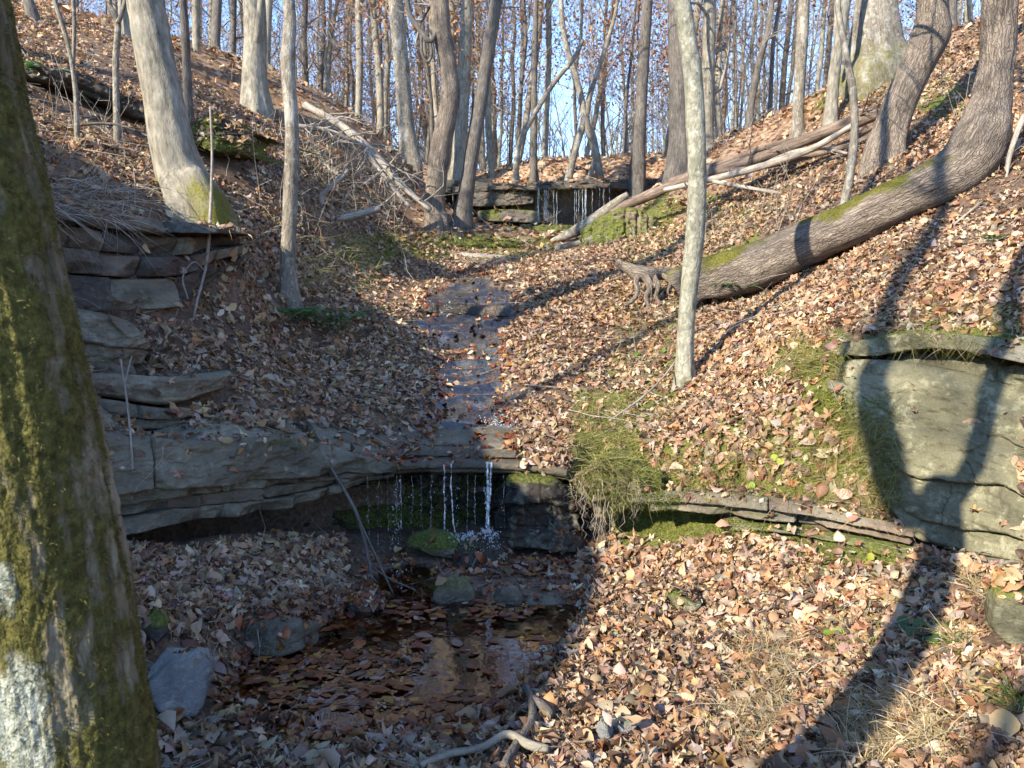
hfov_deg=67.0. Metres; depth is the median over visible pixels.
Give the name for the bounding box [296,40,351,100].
beech sapling
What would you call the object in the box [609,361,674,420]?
fallen twig
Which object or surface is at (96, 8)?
leafy tree
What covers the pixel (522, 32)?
bare tree
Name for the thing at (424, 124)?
bare tree
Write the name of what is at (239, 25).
bare tree
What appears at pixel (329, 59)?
leafy tree
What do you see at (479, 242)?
mossy ledge
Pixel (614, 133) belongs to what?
distant woods
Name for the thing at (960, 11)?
leafy tree
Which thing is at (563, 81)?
sky
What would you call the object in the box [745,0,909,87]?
bare tree
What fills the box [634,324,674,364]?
seedling
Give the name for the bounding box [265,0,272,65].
bare tree
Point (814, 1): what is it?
leafy tree
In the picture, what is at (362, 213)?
fallen branch
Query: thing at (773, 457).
seedling
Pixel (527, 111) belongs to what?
leafy tree
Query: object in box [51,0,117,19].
leafy tree
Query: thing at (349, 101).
bare tree
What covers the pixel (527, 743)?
stick
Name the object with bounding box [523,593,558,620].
stone
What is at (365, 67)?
leafy tree
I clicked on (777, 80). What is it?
leafy tree
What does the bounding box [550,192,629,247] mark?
fallen limb
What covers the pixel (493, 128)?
leafy tree
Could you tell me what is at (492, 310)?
cascade ledge
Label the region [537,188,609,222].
waterfall
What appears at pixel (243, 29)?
leafy tree
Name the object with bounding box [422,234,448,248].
stone
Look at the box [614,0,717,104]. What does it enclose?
leafy tree
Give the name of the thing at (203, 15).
leafy tree
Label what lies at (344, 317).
fern
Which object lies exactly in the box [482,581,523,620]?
stone
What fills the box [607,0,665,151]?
leafy tree
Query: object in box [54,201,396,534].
rock outcrop
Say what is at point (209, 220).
thin vine
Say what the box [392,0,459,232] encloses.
twisted tree
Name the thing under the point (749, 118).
curved tree
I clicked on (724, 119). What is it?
bare tree
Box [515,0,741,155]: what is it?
leafy tree
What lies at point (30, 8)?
tree
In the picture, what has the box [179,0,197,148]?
thin tree
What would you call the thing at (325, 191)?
curved branch
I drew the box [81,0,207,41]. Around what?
bare tree
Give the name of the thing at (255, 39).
pale tree
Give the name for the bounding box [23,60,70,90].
fern
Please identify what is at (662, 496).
moss cushions
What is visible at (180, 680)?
boulder
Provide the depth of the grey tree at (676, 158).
16.83 m
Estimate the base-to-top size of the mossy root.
0.488 m
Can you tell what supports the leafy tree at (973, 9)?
on the ground at (318, 512)
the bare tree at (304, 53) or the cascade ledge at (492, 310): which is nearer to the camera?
the cascade ledge at (492, 310)
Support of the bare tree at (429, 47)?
on the ground at (318, 512)
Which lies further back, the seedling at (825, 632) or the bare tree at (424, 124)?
the bare tree at (424, 124)
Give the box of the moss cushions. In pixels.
[268,200,1023,609]
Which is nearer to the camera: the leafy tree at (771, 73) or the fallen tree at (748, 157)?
the fallen tree at (748, 157)
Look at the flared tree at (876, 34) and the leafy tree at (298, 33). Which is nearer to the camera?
the flared tree at (876, 34)
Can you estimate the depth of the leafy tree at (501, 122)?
33.36 m
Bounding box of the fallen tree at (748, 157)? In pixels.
[609,91,878,212]
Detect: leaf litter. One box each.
[212,267,600,748]
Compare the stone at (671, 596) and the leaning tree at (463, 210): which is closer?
the stone at (671, 596)
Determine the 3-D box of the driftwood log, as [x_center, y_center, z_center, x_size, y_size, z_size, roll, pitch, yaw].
[-0.669,-2.199,13.468,1.881,0.234,0.193,0,5,4]
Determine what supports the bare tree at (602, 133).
on the ground at (318, 512)
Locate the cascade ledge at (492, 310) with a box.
[412,302,518,315]
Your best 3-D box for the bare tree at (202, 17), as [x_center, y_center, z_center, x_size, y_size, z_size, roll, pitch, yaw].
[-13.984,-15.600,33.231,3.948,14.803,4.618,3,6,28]
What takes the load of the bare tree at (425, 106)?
on the ground at (318, 512)
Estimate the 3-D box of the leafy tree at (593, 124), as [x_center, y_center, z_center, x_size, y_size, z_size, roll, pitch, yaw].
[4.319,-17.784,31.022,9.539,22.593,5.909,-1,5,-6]
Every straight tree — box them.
[628,0,652,198]
[790,0,809,137]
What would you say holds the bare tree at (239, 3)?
on the ground at (318, 512)
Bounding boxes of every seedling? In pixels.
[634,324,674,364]
[747,482,754,488]
[770,454,783,464]
[822,628,841,635]
[862,552,878,563]
[897,615,938,642]
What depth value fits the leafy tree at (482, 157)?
31.96 m
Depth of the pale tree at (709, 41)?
19.27 m
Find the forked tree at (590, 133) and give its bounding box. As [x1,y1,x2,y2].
[558,0,618,180]
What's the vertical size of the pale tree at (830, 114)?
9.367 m
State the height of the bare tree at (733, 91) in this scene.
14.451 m
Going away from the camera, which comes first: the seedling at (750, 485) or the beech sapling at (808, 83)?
the seedling at (750, 485)
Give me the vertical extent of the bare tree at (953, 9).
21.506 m
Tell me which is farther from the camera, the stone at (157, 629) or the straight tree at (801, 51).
the straight tree at (801, 51)
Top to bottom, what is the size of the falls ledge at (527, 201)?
2.377 m
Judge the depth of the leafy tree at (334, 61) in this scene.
48.85 m
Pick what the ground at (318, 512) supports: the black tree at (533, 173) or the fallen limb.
the black tree at (533, 173)
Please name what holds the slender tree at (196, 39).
on the ground at (318, 512)
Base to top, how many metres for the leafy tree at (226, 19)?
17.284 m
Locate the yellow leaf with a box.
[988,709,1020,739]
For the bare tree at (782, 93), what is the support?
on the ground at (318, 512)
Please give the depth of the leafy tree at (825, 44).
43.74 m
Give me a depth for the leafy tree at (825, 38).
51.72 m
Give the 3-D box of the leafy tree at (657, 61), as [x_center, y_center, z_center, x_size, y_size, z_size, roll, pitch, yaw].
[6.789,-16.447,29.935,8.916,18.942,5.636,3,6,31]
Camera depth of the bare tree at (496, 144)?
50.06 m
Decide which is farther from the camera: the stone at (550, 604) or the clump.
the clump
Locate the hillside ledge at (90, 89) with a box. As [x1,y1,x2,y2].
[25,61,145,122]
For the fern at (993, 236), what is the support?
on the ground at (318, 512)
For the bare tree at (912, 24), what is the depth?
36.64 m
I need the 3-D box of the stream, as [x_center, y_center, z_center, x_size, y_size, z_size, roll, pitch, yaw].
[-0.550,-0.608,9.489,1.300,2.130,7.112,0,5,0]
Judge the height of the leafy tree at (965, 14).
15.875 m
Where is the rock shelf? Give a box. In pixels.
[624,487,915,557]
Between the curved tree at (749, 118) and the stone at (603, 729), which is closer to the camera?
the stone at (603, 729)
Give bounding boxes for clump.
[567,447,660,552]
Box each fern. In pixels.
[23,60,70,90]
[275,307,330,326]
[283,308,398,335]
[675,469,695,481]
[708,283,761,297]
[971,234,1006,244]
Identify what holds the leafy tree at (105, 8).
on the ground at (318, 512)
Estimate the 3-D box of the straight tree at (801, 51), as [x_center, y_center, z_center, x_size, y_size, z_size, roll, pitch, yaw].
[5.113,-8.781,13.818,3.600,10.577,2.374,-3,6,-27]
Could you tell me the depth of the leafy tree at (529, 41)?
45.99 m
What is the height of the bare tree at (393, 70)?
20.903 m
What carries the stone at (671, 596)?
on the ground at (318, 512)
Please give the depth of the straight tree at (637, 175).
18.88 m
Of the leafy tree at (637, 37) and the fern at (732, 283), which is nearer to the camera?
the fern at (732, 283)
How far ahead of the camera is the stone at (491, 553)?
4.97 m
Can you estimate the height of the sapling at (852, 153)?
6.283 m
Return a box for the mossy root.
[153,178,231,227]
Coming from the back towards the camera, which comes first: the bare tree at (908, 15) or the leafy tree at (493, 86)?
the bare tree at (908, 15)
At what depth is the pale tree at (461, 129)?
20.75 m
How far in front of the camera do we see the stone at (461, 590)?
4.39 m
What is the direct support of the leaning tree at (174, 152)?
on the ground at (318, 512)
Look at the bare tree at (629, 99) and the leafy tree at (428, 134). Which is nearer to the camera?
the leafy tree at (428, 134)
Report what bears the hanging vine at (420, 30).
hanging from the twisted tree at (443, 134)
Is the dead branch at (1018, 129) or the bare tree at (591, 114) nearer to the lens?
the dead branch at (1018, 129)
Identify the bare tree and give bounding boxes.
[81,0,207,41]
[96,0,191,29]
[112,0,117,12]
[165,0,241,35]
[189,0,281,58]
[191,0,279,54]
[200,0,296,72]
[200,0,324,54]
[211,0,242,49]
[221,1,271,56]
[224,1,344,88]
[241,0,394,106]
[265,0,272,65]
[271,0,372,106]
[272,0,344,97]
[272,0,376,86]
[295,0,391,107]
[309,2,365,104]
[331,0,391,122]
[343,0,413,142]
[362,2,470,150]
[365,0,437,164]
[369,0,487,85]
[377,0,436,140]
[408,0,538,169]
[411,13,470,157]
[416,1,531,144]
[449,0,581,178]
[474,4,553,167]
[485,0,586,165]
[501,0,609,125]
[543,0,667,156]
[555,0,630,156]
[581,0,668,152]
[660,0,747,132]
[662,0,760,131]
[698,0,751,138]
[700,0,795,129]
[703,0,814,97]
[714,0,786,132]
[716,0,823,110]
[717,0,795,127]
[735,0,852,112]
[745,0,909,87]
[763,0,823,99]
[776,0,828,94]
[899,4,974,32]
[900,0,964,16]
[902,0,916,35]
[949,0,957,24]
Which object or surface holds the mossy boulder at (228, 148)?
on the ground at (318, 512)
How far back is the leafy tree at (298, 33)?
48.94 m
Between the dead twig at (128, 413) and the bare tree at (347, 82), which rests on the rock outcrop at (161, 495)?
the dead twig at (128, 413)
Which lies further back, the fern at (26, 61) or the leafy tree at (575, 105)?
the leafy tree at (575, 105)
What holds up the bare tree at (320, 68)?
on the ground at (318, 512)
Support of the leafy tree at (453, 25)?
on the ground at (318, 512)
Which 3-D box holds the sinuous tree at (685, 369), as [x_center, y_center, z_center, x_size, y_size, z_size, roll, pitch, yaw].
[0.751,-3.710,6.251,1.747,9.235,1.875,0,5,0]
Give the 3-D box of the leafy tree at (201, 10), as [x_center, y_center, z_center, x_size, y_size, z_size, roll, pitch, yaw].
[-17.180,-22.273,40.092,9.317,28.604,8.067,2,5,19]
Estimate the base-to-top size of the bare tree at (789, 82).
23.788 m
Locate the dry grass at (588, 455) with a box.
[42,113,1023,767]
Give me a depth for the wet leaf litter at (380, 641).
3.74 m
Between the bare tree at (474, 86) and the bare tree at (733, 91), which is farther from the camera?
the bare tree at (474, 86)
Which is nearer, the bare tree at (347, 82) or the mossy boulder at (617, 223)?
the mossy boulder at (617, 223)
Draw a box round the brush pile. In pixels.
[279,93,457,225]
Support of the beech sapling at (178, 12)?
on the ground at (318, 512)
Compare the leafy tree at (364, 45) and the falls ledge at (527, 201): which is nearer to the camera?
the falls ledge at (527, 201)
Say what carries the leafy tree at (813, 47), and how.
on the ground at (318, 512)
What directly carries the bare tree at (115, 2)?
on the ground at (318, 512)
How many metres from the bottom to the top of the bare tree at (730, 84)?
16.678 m
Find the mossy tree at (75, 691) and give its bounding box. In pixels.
[0,0,165,767]
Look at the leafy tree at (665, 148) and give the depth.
21.79 m
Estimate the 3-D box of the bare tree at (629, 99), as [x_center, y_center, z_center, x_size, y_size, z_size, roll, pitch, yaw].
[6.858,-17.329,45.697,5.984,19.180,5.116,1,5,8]
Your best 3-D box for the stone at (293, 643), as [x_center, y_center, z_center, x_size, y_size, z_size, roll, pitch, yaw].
[-1.145,1.210,3.844,0.358,0.194,0.373,4,7,42]
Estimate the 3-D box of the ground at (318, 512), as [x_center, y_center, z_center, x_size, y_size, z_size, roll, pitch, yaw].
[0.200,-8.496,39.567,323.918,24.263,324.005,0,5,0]
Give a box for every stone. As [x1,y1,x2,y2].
[144,607,172,644]
[242,615,324,656]
[345,584,388,620]
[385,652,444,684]
[406,528,462,557]
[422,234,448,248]
[432,573,474,618]
[451,532,513,568]
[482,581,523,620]
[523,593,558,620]
[596,716,613,741]
[613,719,636,733]
[665,589,701,611]
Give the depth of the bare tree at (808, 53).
47.02 m
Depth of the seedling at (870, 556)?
4.24 m
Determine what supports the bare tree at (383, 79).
on the ground at (318, 512)
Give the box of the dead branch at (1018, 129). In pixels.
[930,114,1023,241]
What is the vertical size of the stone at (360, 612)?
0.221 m
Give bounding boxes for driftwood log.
[453,252,508,257]
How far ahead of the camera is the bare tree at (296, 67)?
42.76 m
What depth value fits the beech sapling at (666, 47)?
24.29 m
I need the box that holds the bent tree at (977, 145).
[666,0,1018,306]
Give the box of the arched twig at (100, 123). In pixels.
[71,122,146,135]
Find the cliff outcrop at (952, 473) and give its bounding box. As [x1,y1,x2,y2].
[826,329,1023,575]
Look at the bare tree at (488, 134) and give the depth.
21.40 m
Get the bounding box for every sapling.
[53,0,79,141]
[103,0,237,50]
[106,0,125,143]
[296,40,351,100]
[610,0,759,121]
[805,60,815,97]
[806,0,858,256]
[900,0,972,42]
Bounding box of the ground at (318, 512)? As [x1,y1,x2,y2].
[14,0,1023,767]
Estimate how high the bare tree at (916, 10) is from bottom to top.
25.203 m
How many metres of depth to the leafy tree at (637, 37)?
26.64 m
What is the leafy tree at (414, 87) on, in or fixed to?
on the ground at (318, 512)
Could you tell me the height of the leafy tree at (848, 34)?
28.254 m
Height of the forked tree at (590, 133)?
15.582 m
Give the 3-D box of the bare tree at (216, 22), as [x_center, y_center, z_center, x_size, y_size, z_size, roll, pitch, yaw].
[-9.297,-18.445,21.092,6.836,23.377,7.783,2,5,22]
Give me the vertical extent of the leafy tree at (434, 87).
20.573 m
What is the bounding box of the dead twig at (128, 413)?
[120,356,133,469]
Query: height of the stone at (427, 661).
0.103 m
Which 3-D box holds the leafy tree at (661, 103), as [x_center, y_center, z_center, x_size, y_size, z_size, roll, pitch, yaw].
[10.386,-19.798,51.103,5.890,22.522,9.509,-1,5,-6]
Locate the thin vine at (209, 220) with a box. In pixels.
[182,106,212,319]
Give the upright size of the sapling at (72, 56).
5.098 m
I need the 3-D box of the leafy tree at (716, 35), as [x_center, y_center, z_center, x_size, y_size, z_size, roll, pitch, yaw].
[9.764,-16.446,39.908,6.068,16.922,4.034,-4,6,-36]
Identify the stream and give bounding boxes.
[406,266,519,424]
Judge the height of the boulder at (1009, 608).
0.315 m
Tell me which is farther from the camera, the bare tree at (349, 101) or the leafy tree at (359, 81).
the bare tree at (349, 101)
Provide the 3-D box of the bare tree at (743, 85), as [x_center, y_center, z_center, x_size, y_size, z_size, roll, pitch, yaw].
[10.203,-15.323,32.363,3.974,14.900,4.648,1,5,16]
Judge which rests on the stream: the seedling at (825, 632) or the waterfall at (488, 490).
the waterfall at (488, 490)
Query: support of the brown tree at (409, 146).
on the ground at (318, 512)
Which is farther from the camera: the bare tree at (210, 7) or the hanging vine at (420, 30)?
the bare tree at (210, 7)
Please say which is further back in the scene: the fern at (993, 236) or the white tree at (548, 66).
the white tree at (548, 66)
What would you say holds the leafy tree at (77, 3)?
on the ground at (318, 512)
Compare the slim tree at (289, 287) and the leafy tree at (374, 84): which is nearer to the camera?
the slim tree at (289, 287)
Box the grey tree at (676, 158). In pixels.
[661,0,687,184]
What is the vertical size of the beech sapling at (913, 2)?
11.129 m
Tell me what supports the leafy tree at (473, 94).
on the ground at (318, 512)
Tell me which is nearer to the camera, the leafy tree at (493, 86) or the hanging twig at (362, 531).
the hanging twig at (362, 531)
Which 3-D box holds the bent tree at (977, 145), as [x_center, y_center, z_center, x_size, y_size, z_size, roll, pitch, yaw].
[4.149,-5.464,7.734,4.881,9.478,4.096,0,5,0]
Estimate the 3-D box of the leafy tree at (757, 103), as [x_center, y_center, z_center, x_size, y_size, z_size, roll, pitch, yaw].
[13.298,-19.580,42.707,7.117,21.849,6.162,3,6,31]
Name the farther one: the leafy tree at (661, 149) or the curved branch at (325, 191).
the leafy tree at (661, 149)
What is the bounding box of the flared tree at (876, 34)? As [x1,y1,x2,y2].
[838,0,907,101]
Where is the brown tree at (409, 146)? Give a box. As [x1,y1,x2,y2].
[388,0,501,181]
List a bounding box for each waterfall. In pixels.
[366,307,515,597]
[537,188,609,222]
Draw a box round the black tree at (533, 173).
[528,0,538,182]
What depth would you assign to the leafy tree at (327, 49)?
24.54 m
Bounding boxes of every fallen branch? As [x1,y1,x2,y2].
[336,196,388,240]
[663,124,850,201]
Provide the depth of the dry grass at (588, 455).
4.66 m
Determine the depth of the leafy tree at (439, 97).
45.59 m
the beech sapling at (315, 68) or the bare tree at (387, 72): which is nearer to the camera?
the bare tree at (387, 72)
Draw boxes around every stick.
[419,730,549,767]
[500,683,554,767]
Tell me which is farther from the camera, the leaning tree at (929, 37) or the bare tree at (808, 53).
the bare tree at (808, 53)
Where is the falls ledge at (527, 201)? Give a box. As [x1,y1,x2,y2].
[445,178,657,233]
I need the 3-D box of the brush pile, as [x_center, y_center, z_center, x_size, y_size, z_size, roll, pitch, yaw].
[-2.500,-3.569,12.729,3.189,2.898,3.431,0,5,0]
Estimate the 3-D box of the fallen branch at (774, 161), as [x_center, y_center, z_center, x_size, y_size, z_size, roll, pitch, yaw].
[3.809,-3.263,12.232,0.884,1.106,3.146,-4,6,-40]
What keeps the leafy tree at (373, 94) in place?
on the ground at (318, 512)
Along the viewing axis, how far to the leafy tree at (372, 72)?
49.52 m
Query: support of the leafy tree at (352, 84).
on the ground at (318, 512)
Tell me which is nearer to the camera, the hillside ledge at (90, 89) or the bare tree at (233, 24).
the hillside ledge at (90, 89)
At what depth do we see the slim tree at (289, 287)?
7.66 m
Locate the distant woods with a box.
[65,0,979,172]
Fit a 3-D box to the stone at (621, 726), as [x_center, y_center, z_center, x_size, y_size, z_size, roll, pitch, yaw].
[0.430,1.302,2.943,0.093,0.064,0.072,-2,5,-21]
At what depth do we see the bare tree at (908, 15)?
49.03 m
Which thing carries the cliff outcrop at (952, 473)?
on the ground at (318, 512)
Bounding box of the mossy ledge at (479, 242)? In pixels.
[435,236,535,248]
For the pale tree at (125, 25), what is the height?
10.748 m
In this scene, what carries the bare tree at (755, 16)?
on the ground at (318, 512)
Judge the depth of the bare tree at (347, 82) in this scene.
34.58 m
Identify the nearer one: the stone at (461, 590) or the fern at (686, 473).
the stone at (461, 590)
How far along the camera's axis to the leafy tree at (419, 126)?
35.08 m
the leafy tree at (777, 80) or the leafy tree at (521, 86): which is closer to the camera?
the leafy tree at (521, 86)
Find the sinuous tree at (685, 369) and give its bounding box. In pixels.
[672,0,706,387]
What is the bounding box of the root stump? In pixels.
[609,258,675,307]
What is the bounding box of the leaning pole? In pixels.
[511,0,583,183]
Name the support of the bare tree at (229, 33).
on the ground at (318, 512)
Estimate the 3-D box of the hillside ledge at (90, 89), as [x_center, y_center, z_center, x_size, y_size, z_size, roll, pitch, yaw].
[-5.944,-3.546,10.163,3.354,0.540,1.716,4,6,37]
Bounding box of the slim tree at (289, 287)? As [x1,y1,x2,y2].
[279,0,302,307]
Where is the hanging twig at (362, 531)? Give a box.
[329,465,415,598]
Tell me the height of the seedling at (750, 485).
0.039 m
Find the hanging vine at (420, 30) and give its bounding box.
[404,0,435,62]
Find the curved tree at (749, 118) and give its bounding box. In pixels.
[742,0,785,131]
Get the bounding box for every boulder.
[148,647,215,717]
[191,116,332,166]
[579,207,658,246]
[983,572,1023,645]
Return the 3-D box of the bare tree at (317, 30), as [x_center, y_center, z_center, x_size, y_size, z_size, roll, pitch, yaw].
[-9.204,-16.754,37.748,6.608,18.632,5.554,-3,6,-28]
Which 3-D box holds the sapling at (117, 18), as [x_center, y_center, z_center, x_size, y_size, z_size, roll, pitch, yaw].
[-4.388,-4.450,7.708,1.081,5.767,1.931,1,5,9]
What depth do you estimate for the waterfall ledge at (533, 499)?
5.52 m
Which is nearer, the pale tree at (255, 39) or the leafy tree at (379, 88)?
the pale tree at (255, 39)
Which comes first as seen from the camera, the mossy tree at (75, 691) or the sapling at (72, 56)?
the mossy tree at (75, 691)
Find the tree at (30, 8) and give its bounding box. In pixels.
[23,0,39,21]
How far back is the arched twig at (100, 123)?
7.01 m
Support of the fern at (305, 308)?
on the ground at (318, 512)
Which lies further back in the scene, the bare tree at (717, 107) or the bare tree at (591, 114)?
the bare tree at (591, 114)
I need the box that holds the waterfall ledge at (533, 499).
[303,420,610,552]
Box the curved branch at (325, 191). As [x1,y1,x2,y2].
[319,168,355,210]
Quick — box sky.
[44,0,979,168]
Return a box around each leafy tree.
[47,0,115,11]
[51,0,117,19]
[83,0,178,28]
[84,0,113,20]
[167,0,225,50]
[169,0,227,37]
[177,0,296,64]
[222,0,281,55]
[271,0,353,96]
[272,0,375,111]
[272,2,440,142]
[278,0,591,145]
[295,0,371,100]
[295,0,383,94]
[308,0,373,99]
[310,0,439,142]
[325,0,413,130]
[327,0,392,131]
[337,0,397,151]
[341,14,413,126]
[355,0,383,116]
[362,0,383,134]
[365,2,440,152]
[371,10,484,161]
[378,0,511,122]
[383,0,564,153]
[391,0,481,165]
[405,0,518,172]
[407,0,637,142]
[413,15,478,169]
[426,0,556,61]
[467,1,530,170]
[469,0,540,167]
[470,0,543,167]
[494,12,559,160]
[502,0,659,156]
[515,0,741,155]
[520,0,558,160]
[555,0,665,156]
[559,0,753,133]
[593,1,783,124]
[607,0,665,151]
[609,5,750,143]
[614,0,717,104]
[628,5,693,148]
[629,0,833,112]
[646,2,701,152]
[652,0,759,135]
[654,0,750,132]
[661,0,702,155]
[715,0,788,121]
[735,0,831,114]
[763,0,827,91]
[776,0,972,34]
[777,1,854,108]
[789,0,853,93]
[808,3,901,84]
[843,18,849,63]
[901,0,976,31]
[915,0,979,23]
[964,0,967,21]
[966,0,972,22]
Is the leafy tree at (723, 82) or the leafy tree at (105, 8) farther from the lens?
the leafy tree at (723, 82)
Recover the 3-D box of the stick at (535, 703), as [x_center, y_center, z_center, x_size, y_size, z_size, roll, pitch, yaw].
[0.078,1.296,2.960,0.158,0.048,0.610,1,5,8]
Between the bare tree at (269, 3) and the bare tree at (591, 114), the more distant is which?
the bare tree at (591, 114)
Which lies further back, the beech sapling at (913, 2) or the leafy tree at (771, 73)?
the beech sapling at (913, 2)
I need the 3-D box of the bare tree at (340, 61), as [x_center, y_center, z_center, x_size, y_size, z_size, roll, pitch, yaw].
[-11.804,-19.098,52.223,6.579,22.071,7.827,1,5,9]
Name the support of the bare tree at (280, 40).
on the ground at (318, 512)
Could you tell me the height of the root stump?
0.702 m
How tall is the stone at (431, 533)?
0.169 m
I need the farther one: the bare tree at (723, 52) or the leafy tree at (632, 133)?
the leafy tree at (632, 133)
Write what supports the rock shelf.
on the ground at (318, 512)
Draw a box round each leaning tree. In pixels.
[126,0,242,241]
[450,0,502,230]
[857,0,951,178]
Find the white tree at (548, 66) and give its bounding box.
[542,0,551,158]
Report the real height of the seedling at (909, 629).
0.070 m
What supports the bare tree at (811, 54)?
on the ground at (318, 512)
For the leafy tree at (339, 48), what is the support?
on the ground at (318, 512)
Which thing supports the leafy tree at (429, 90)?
on the ground at (318, 512)
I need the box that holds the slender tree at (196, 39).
[192,0,200,51]
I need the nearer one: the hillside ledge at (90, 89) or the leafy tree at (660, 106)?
the hillside ledge at (90, 89)
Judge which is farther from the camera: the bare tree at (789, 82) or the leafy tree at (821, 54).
the bare tree at (789, 82)
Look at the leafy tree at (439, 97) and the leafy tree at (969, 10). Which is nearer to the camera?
the leafy tree at (969, 10)
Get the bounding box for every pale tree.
[118,0,130,36]
[240,0,276,121]
[447,0,473,180]
[582,0,765,151]
[821,0,850,125]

